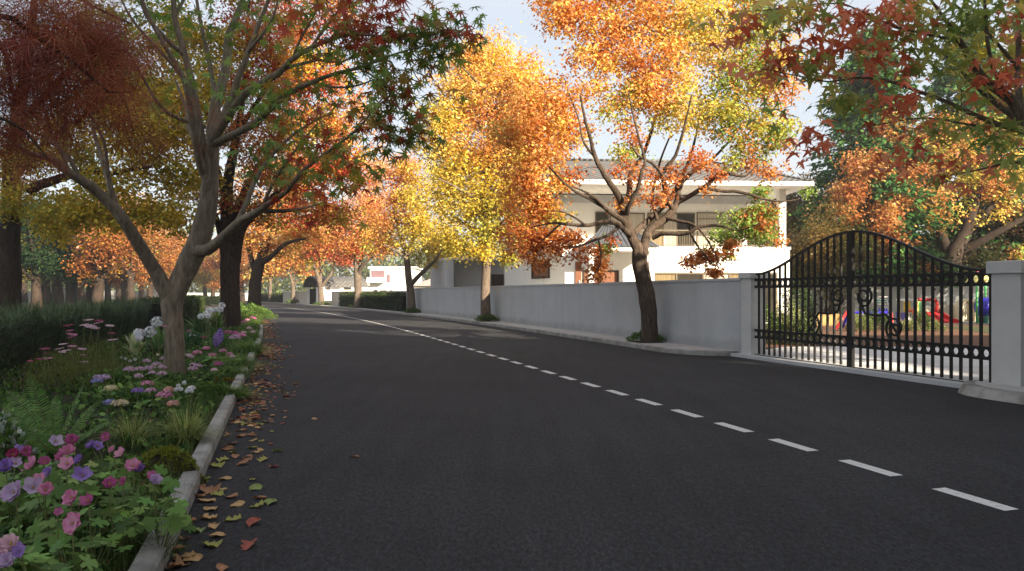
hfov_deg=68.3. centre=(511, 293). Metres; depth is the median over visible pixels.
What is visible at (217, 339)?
purple spike
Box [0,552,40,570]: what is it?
flowering plant
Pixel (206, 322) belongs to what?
white flowering plant
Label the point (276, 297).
clipped hedge
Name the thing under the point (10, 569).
flowering plant
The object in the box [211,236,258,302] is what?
park tree
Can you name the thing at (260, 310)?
box bush
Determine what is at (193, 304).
clipped hedge
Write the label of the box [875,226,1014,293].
garden tree
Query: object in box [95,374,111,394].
flowering plant
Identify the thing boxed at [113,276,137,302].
park tree
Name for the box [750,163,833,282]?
garden tree
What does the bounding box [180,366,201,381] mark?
flowering plant
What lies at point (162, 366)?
flowering plant
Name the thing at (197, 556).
fallen leaf
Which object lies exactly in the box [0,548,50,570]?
flowering plant
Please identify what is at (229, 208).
maple tree
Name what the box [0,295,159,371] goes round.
needle hedge
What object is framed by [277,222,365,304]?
maple tree
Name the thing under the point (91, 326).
cosmos plant
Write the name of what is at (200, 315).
white flowering plant
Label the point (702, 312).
boundary wall
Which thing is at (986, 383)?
pavement
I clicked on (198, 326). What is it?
strap leaved plant
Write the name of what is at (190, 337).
leafy plant
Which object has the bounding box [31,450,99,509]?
flowering plant
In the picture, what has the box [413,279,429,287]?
house
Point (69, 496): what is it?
flowering plant
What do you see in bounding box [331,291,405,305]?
garden wall
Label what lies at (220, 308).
white flowering plant
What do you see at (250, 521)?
fallen leaf
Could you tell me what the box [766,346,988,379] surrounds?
driveway
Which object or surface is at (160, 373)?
flowering plant
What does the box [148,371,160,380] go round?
flowering plant
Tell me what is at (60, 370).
feathery plant
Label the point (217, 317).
strap leaved plant
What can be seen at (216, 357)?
strap leaved plant
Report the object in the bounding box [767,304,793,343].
shrub
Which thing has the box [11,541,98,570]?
flowering plant
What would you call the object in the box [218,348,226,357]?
flowering plant
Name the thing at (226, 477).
fallen leaf
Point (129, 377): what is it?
flowering plant
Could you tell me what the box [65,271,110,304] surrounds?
park tree
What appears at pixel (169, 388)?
flowering plant
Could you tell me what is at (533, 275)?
window
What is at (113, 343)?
cosmos plant
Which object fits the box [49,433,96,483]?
flowering plant
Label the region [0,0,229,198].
threadleaf maple
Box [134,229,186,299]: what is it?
park tree
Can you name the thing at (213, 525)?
fallen leaf
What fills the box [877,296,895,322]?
climbing frame
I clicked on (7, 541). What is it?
flowering plant
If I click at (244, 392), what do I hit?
edging plant
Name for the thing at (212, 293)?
park tree
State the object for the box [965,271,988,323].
canopy tower
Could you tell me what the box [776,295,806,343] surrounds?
shrub
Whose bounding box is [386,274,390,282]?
window
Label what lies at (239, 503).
fallen leaf
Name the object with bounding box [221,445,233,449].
fallen leaf
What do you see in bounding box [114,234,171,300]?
park tree
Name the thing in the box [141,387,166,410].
flowering plant
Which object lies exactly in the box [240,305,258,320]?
box bush
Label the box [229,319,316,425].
leaf litter
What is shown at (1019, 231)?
garden tree
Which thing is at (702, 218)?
window
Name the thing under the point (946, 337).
mulch bed
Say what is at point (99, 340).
cosmos plant
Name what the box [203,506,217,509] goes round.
fallen leaf
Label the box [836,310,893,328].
swing set
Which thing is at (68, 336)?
cosmos plant
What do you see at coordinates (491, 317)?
box bush
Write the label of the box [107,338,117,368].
cosmos plant
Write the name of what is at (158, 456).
moss mound
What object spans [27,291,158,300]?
park wall
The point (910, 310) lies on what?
play tower
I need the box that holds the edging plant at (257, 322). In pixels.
[247,316,268,325]
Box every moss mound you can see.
[132,443,209,483]
[209,376,245,387]
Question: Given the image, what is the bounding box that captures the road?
[164,302,1023,570]
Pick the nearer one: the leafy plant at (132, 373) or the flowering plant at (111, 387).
the flowering plant at (111, 387)
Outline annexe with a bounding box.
[430,257,503,287]
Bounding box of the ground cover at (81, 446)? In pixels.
[0,323,257,570]
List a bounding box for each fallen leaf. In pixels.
[164,555,188,568]
[173,550,194,559]
[183,553,202,560]
[194,493,206,496]
[196,527,205,532]
[198,483,220,493]
[198,498,215,500]
[198,513,216,518]
[201,539,221,546]
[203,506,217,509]
[208,461,224,466]
[208,522,220,528]
[209,532,225,536]
[210,489,223,495]
[216,455,229,461]
[216,563,228,570]
[218,476,232,479]
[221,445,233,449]
[223,514,241,520]
[225,492,237,496]
[230,500,244,506]
[236,459,248,465]
[241,538,257,549]
[246,517,259,526]
[249,483,262,490]
[249,499,262,507]
[252,495,265,498]
[256,456,267,461]
[263,498,276,504]
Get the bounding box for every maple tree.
[1,0,490,375]
[122,0,385,328]
[215,155,334,306]
[242,253,299,301]
[254,237,330,302]
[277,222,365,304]
[317,156,400,307]
[469,0,818,342]
[686,0,1023,202]
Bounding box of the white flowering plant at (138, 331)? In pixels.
[133,328,144,354]
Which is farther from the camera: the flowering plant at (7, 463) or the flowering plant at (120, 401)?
the flowering plant at (120, 401)
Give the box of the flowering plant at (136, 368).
[134,366,150,380]
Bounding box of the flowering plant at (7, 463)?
[0,457,24,532]
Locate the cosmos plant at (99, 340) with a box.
[93,321,104,365]
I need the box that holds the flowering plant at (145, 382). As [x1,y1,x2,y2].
[136,380,157,402]
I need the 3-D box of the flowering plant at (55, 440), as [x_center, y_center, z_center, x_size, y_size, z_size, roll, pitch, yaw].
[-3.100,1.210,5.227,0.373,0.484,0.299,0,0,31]
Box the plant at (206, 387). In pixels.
[172,381,240,398]
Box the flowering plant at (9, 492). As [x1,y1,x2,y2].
[0,480,47,563]
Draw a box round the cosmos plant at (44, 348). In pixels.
[39,347,50,382]
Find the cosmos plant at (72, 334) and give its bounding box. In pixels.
[66,333,83,374]
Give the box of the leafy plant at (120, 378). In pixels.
[66,369,137,389]
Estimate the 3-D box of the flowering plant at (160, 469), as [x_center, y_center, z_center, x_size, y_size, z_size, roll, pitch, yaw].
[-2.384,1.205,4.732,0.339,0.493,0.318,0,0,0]
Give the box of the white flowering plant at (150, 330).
[143,326,156,369]
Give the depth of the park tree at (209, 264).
119.21 m
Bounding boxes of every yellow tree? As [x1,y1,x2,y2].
[0,0,268,312]
[348,144,465,312]
[397,19,580,320]
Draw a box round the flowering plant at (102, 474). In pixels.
[85,440,129,497]
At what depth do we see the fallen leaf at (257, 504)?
5.29 m
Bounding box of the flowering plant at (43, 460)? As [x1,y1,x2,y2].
[0,456,56,519]
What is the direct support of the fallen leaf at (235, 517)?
on the road
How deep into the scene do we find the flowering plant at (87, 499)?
3.74 m
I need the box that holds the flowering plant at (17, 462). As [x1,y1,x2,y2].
[0,457,34,518]
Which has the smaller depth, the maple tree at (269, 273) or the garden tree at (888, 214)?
the garden tree at (888, 214)
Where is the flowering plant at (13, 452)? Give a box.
[3,448,62,522]
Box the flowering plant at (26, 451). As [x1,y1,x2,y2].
[18,445,73,519]
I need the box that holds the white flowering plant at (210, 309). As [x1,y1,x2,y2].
[206,307,213,319]
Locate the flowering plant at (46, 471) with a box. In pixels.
[3,466,78,529]
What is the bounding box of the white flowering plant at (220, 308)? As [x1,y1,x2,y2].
[216,306,228,339]
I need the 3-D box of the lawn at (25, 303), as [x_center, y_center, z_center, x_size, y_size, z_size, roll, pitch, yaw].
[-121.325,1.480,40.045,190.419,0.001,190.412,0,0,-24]
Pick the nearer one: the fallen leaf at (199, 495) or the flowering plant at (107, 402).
the fallen leaf at (199, 495)
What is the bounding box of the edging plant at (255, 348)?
[224,336,280,354]
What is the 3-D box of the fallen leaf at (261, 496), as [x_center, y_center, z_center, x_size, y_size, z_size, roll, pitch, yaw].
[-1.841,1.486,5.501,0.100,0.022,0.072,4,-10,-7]
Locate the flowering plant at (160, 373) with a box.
[150,371,168,380]
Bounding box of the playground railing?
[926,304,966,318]
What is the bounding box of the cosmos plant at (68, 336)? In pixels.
[65,324,73,380]
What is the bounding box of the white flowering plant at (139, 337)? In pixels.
[134,334,143,380]
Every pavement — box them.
[245,300,733,350]
[975,380,1023,391]
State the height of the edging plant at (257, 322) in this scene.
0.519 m
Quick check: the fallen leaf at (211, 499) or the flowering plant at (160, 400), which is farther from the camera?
the flowering plant at (160, 400)
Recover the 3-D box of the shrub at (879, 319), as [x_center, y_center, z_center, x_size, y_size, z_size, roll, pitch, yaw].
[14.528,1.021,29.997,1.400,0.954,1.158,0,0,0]
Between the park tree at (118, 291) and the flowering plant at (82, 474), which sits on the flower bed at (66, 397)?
the flowering plant at (82, 474)
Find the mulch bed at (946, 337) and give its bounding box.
[766,324,988,347]
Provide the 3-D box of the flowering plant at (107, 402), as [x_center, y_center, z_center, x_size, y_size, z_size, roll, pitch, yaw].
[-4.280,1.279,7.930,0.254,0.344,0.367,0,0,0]
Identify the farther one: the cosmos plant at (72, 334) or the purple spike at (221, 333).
the purple spike at (221, 333)
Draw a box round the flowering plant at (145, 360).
[142,358,158,368]
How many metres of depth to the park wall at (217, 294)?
149.75 m
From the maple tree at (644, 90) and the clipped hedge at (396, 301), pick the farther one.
the clipped hedge at (396, 301)
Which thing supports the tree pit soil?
on the pavement at (622, 338)
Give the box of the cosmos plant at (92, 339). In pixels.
[86,319,97,366]
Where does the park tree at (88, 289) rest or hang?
on the lawn at (25, 303)
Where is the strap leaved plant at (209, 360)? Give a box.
[195,356,215,365]
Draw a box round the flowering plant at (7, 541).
[0,533,72,570]
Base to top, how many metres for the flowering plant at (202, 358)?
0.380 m
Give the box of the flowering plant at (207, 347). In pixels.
[199,346,216,358]
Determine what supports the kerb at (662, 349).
on the road
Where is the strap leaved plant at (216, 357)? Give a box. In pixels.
[208,351,249,362]
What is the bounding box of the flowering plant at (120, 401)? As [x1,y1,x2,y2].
[107,399,144,429]
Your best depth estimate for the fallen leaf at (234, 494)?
5.54 m
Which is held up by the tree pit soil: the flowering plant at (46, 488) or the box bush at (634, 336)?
the box bush at (634, 336)
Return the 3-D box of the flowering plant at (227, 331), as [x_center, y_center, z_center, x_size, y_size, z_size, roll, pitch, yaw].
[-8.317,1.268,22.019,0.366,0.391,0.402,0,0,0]
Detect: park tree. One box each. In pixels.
[0,189,92,308]
[21,210,97,306]
[21,234,52,304]
[22,223,27,301]
[50,277,64,298]
[50,278,76,302]
[58,188,164,304]
[62,234,118,304]
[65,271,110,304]
[84,276,94,302]
[88,267,120,302]
[96,199,173,300]
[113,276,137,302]
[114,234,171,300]
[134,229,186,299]
[135,239,171,297]
[161,228,187,276]
[193,252,219,295]
[199,254,250,295]
[210,254,218,295]
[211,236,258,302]
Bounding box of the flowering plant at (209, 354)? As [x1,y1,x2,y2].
[200,353,217,368]
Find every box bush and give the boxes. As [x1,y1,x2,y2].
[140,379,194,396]
[219,301,262,313]
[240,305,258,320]
[241,303,277,319]
[285,299,298,302]
[312,301,330,304]
[402,307,420,312]
[474,314,498,320]
[625,330,666,340]
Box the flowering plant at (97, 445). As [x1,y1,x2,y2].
[92,440,139,504]
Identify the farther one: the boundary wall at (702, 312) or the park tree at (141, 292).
the park tree at (141, 292)
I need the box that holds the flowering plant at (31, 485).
[23,477,97,542]
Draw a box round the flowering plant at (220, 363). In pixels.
[209,361,229,376]
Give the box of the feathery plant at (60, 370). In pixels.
[13,347,115,391]
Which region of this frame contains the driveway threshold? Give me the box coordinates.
[730,353,984,387]
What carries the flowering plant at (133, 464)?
on the flower bed at (66, 397)
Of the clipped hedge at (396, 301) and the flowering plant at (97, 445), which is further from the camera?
the clipped hedge at (396, 301)
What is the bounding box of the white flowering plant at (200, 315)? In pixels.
[197,313,211,349]
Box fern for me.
[2,376,112,458]
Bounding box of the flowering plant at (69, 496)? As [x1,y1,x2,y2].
[37,489,110,570]
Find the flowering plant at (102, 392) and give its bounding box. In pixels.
[80,378,109,405]
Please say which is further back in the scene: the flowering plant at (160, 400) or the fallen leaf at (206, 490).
the flowering plant at (160, 400)
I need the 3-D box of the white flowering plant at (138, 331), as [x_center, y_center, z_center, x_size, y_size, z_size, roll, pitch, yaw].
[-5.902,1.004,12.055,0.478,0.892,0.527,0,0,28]
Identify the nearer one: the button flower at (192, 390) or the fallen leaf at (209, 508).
the fallen leaf at (209, 508)
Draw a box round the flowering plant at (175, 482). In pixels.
[106,462,179,519]
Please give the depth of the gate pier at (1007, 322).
11.34 m
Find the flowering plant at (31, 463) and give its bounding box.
[0,455,59,530]
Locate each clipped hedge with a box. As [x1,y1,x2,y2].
[142,294,204,328]
[204,295,219,304]
[261,292,282,302]
[338,291,406,311]
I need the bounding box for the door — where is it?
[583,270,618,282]
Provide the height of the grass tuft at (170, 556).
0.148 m
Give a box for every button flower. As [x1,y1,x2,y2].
[178,387,187,408]
[189,389,213,410]
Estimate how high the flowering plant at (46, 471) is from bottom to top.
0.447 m
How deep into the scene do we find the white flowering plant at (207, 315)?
19.02 m
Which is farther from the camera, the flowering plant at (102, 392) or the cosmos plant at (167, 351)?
the cosmos plant at (167, 351)
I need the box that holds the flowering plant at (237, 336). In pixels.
[229,334,241,347]
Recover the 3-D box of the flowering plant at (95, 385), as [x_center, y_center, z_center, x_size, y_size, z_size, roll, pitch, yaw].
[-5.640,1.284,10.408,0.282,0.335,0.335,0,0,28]
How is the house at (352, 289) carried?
on the ground
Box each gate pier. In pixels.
[738,273,767,354]
[986,260,1023,386]
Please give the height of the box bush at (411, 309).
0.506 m
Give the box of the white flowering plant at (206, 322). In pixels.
[202,311,212,341]
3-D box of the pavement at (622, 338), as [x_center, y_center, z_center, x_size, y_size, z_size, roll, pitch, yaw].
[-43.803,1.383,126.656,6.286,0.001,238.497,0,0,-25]
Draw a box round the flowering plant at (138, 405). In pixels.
[119,387,151,413]
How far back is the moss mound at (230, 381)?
11.87 m
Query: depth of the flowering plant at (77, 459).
4.47 m
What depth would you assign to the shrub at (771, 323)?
21.40 m
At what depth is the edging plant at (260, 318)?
39.51 m
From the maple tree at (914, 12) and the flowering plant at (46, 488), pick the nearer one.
the flowering plant at (46, 488)
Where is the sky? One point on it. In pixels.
(509, 13)
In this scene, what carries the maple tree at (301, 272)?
on the pavement at (622, 338)
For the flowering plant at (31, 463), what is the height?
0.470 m
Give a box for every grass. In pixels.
[80,405,170,448]
[127,398,236,447]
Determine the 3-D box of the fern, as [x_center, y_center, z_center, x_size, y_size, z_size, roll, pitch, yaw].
[-3.812,1.070,6.336,0.684,0.749,1.458,0,0,-41]
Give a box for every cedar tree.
[789,28,967,289]
[903,22,1023,286]
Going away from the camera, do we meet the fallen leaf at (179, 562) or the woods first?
the fallen leaf at (179, 562)
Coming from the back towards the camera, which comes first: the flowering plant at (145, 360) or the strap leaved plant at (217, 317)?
the strap leaved plant at (217, 317)
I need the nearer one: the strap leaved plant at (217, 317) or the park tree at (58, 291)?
the strap leaved plant at (217, 317)
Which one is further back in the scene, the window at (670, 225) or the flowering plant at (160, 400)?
the window at (670, 225)
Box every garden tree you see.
[740,158,812,246]
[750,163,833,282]
[786,194,888,313]
[823,106,1023,286]
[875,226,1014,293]
[896,0,1023,165]
[964,199,1023,286]
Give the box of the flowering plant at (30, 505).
[18,472,84,552]
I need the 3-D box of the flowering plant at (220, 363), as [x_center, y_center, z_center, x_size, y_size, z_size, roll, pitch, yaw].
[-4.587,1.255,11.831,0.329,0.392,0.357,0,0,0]
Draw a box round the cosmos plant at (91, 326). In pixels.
[84,324,99,374]
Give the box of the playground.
[842,316,988,324]
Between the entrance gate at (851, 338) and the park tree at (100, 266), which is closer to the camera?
the entrance gate at (851, 338)
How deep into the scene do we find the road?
6.69 m
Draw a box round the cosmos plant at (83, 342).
[80,323,88,372]
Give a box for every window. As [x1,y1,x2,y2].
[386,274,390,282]
[491,274,503,285]
[531,259,549,278]
[595,211,608,232]
[609,213,644,234]
[647,212,694,246]
[655,272,777,320]
[696,212,742,246]
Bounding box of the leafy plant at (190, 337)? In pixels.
[184,327,217,347]
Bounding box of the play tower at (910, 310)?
[896,299,926,323]
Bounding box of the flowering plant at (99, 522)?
[24,507,109,570]
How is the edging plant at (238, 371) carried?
on the flower bed at (66, 397)
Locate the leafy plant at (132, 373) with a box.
[97,365,191,384]
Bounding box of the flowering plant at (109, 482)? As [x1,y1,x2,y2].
[81,475,156,558]
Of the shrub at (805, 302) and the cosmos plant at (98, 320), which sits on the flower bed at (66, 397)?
the cosmos plant at (98, 320)
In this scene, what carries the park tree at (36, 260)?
on the lawn at (25, 303)
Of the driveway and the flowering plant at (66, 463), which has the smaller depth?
the flowering plant at (66, 463)
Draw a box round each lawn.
[22,301,113,313]
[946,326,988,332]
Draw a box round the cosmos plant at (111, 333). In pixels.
[109,332,114,366]
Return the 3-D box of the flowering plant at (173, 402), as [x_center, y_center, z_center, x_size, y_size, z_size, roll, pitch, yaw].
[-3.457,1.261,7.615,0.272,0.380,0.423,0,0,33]
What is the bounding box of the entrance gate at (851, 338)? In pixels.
[755,230,990,382]
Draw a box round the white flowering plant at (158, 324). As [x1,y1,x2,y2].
[150,316,162,370]
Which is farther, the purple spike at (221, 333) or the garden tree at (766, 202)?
the garden tree at (766, 202)
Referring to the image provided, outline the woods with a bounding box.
[27,219,1019,294]
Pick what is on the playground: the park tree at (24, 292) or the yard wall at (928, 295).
the yard wall at (928, 295)
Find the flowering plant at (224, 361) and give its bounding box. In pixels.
[221,352,240,368]
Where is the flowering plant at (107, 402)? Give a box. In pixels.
[87,399,114,430]
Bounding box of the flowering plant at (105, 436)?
[90,432,126,480]
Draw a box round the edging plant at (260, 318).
[255,314,266,320]
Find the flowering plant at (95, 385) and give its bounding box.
[91,374,104,388]
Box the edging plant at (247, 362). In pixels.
[209,350,273,369]
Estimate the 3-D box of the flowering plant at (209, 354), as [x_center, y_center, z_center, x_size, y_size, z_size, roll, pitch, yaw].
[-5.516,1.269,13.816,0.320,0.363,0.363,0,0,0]
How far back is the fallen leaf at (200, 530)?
4.75 m
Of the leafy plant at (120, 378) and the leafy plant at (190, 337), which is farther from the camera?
the leafy plant at (190, 337)
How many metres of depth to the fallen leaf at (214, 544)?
4.48 m
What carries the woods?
on the ground
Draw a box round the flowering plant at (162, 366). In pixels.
[149,365,172,380]
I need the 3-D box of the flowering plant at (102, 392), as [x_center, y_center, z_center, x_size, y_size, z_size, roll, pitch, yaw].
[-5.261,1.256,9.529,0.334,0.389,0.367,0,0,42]
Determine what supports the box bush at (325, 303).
on the tree pit soil
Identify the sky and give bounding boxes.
[0,0,1023,292]
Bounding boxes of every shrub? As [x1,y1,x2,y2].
[766,302,783,343]
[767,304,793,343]
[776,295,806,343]
[781,280,819,332]
[787,311,819,344]
[844,314,873,330]
[857,307,895,329]
[896,318,921,330]
[909,310,930,329]
[926,318,946,330]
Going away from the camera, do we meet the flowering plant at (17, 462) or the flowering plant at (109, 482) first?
the flowering plant at (109, 482)
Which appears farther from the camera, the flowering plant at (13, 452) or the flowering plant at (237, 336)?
the flowering plant at (237, 336)
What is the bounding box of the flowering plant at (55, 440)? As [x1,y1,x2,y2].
[39,434,97,484]
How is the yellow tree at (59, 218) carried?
on the lawn at (25, 303)
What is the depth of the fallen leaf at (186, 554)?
4.28 m
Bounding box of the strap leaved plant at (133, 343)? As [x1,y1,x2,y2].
[121,330,147,357]
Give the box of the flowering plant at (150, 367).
[144,365,155,376]
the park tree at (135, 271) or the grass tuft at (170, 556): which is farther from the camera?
the park tree at (135, 271)
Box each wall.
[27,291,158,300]
[187,293,247,299]
[283,292,306,303]
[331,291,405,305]
[414,278,741,352]
[792,287,988,315]
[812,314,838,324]
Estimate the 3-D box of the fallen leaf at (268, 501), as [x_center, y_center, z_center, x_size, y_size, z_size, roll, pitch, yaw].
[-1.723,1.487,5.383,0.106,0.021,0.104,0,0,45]
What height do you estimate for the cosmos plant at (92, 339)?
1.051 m
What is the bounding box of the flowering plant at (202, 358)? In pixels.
[193,350,209,368]
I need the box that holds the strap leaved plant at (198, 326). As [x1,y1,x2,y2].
[184,309,212,333]
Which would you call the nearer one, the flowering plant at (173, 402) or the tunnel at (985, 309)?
the flowering plant at (173, 402)
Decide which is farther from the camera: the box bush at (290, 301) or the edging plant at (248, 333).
the box bush at (290, 301)
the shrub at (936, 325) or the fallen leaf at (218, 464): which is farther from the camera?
the shrub at (936, 325)
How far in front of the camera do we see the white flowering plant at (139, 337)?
11.87 m
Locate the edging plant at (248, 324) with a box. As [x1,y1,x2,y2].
[234,321,267,330]
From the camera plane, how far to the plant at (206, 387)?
10.26 m
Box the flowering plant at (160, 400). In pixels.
[150,390,181,414]
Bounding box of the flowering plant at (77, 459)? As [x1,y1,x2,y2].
[34,454,100,518]
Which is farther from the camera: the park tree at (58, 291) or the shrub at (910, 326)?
the park tree at (58, 291)
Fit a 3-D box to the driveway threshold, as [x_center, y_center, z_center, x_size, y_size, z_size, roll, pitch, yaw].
[6.609,1.479,14.867,0.900,0.102,7.400,0,0,-17]
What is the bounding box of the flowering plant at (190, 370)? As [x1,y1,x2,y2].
[185,362,204,376]
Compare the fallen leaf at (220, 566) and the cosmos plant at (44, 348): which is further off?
the cosmos plant at (44, 348)
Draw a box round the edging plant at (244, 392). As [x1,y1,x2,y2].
[206,382,263,400]
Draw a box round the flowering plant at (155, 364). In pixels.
[147,362,167,375]
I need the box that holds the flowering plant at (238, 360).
[229,355,243,368]
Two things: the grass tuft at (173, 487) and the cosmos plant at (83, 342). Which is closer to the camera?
the grass tuft at (173, 487)
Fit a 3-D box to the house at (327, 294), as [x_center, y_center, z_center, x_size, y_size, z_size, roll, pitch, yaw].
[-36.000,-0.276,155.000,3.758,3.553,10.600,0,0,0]
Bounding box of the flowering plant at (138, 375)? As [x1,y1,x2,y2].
[134,373,146,381]
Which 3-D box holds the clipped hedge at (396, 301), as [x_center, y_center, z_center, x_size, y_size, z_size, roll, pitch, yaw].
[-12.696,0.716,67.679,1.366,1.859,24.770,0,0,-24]
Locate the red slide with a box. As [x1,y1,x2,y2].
[917,298,958,322]
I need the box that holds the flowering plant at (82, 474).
[48,466,138,536]
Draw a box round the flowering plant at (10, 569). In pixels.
[0,538,47,570]
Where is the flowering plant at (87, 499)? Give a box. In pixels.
[48,492,132,570]
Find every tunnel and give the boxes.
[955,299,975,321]
[974,297,988,322]
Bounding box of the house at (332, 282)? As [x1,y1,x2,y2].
[303,276,367,303]
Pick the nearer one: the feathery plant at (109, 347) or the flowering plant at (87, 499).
the flowering plant at (87, 499)
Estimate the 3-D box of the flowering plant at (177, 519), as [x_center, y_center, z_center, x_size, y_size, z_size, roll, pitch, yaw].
[-1.922,1.210,4.164,0.373,0.483,0.359,0,0,0]
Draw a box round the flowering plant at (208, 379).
[202,368,223,385]
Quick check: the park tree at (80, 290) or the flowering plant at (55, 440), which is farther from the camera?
the park tree at (80, 290)
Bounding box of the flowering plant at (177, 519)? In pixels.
[127,473,195,551]
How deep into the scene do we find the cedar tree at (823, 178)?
50.05 m
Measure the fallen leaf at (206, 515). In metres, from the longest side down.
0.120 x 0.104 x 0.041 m
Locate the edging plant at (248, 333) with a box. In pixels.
[227,328,272,339]
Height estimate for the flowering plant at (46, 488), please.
0.474 m
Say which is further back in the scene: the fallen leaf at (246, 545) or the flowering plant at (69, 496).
the fallen leaf at (246, 545)
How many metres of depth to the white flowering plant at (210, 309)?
19.98 m
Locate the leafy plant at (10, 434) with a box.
[0,401,38,459]
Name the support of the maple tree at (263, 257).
on the flower bed at (66, 397)
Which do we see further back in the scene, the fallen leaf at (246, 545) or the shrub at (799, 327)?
the shrub at (799, 327)
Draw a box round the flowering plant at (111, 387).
[97,385,125,409]
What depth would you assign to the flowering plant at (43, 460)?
4.59 m
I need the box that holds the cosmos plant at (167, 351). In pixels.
[164,325,171,379]
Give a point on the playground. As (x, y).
(965, 322)
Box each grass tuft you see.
[94,528,196,566]
[141,473,198,497]
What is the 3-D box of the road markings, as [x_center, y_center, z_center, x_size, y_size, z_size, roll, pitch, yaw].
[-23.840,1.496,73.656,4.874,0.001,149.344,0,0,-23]
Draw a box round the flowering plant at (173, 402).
[156,399,193,430]
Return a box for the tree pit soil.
[628,341,667,342]
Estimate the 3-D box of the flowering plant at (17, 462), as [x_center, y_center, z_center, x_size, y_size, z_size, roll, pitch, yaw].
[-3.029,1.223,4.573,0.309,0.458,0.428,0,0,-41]
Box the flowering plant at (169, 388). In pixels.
[153,386,184,407]
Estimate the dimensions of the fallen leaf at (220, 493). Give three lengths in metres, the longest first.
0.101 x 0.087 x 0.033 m
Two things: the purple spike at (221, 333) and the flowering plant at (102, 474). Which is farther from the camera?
the purple spike at (221, 333)
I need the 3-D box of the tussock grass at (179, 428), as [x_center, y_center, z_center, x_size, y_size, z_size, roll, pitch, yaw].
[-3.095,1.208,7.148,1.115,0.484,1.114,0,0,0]
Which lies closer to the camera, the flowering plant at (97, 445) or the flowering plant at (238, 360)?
the flowering plant at (97, 445)
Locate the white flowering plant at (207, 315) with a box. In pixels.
[194,313,214,347]
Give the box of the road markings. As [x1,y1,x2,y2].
[284,307,1016,510]
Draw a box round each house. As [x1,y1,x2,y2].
[303,276,367,303]
[324,288,339,300]
[340,283,369,290]
[367,267,422,290]
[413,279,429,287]
[472,158,813,322]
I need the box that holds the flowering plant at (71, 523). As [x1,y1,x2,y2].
[49,511,115,570]
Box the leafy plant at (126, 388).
[88,380,189,407]
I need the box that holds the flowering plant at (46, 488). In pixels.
[2,481,89,552]
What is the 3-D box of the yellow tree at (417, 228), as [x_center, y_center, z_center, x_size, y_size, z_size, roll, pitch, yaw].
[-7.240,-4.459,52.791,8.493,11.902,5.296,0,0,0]
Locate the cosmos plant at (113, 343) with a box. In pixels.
[105,324,118,368]
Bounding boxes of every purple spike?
[213,332,220,347]
[218,328,223,341]
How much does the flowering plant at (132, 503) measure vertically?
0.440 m
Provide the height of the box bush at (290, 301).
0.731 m
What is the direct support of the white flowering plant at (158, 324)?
on the flower bed at (66, 397)
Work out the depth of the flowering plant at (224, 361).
13.76 m
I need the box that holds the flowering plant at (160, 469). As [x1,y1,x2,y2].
[98,446,167,505]
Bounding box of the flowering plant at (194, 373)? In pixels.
[188,363,206,377]
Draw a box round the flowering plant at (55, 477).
[0,444,62,507]
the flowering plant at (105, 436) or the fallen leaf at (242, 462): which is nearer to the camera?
the flowering plant at (105, 436)
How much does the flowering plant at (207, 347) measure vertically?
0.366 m
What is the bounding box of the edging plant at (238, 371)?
[203,363,254,377]
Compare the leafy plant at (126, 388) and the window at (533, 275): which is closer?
the leafy plant at (126, 388)
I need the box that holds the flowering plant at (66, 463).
[41,456,115,532]
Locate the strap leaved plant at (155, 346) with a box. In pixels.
[142,327,185,355]
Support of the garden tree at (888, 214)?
on the playground
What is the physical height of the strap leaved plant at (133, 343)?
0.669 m
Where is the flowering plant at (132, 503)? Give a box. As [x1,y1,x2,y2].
[118,470,188,535]
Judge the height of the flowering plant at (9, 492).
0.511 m
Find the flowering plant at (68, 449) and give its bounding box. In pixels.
[56,444,110,507]
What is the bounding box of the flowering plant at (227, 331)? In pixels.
[223,330,232,341]
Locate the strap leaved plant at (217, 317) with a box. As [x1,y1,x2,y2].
[209,311,224,330]
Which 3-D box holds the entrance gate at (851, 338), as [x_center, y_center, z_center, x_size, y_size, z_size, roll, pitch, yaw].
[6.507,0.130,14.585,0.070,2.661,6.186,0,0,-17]
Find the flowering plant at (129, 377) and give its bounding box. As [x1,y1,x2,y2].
[122,366,141,381]
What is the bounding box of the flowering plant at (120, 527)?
[78,476,162,554]
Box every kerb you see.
[128,304,262,570]
[246,301,736,355]
[958,380,1023,404]
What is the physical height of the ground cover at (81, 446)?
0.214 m
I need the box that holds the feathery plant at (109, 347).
[50,333,133,379]
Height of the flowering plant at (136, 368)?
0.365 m
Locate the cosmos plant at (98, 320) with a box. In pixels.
[94,319,103,368]
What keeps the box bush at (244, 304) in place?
on the flower bed at (66, 397)
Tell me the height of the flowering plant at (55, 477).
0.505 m
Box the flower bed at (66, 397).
[0,306,259,570]
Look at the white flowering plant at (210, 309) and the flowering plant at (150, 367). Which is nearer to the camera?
the flowering plant at (150, 367)
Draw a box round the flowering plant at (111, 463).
[99,446,160,501]
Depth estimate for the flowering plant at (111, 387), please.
9.10 m
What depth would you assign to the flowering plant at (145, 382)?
9.72 m
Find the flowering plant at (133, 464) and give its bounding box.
[109,457,170,541]
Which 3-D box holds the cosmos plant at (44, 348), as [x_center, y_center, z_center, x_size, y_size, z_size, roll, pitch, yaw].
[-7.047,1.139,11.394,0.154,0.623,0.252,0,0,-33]
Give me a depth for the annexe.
51.80 m

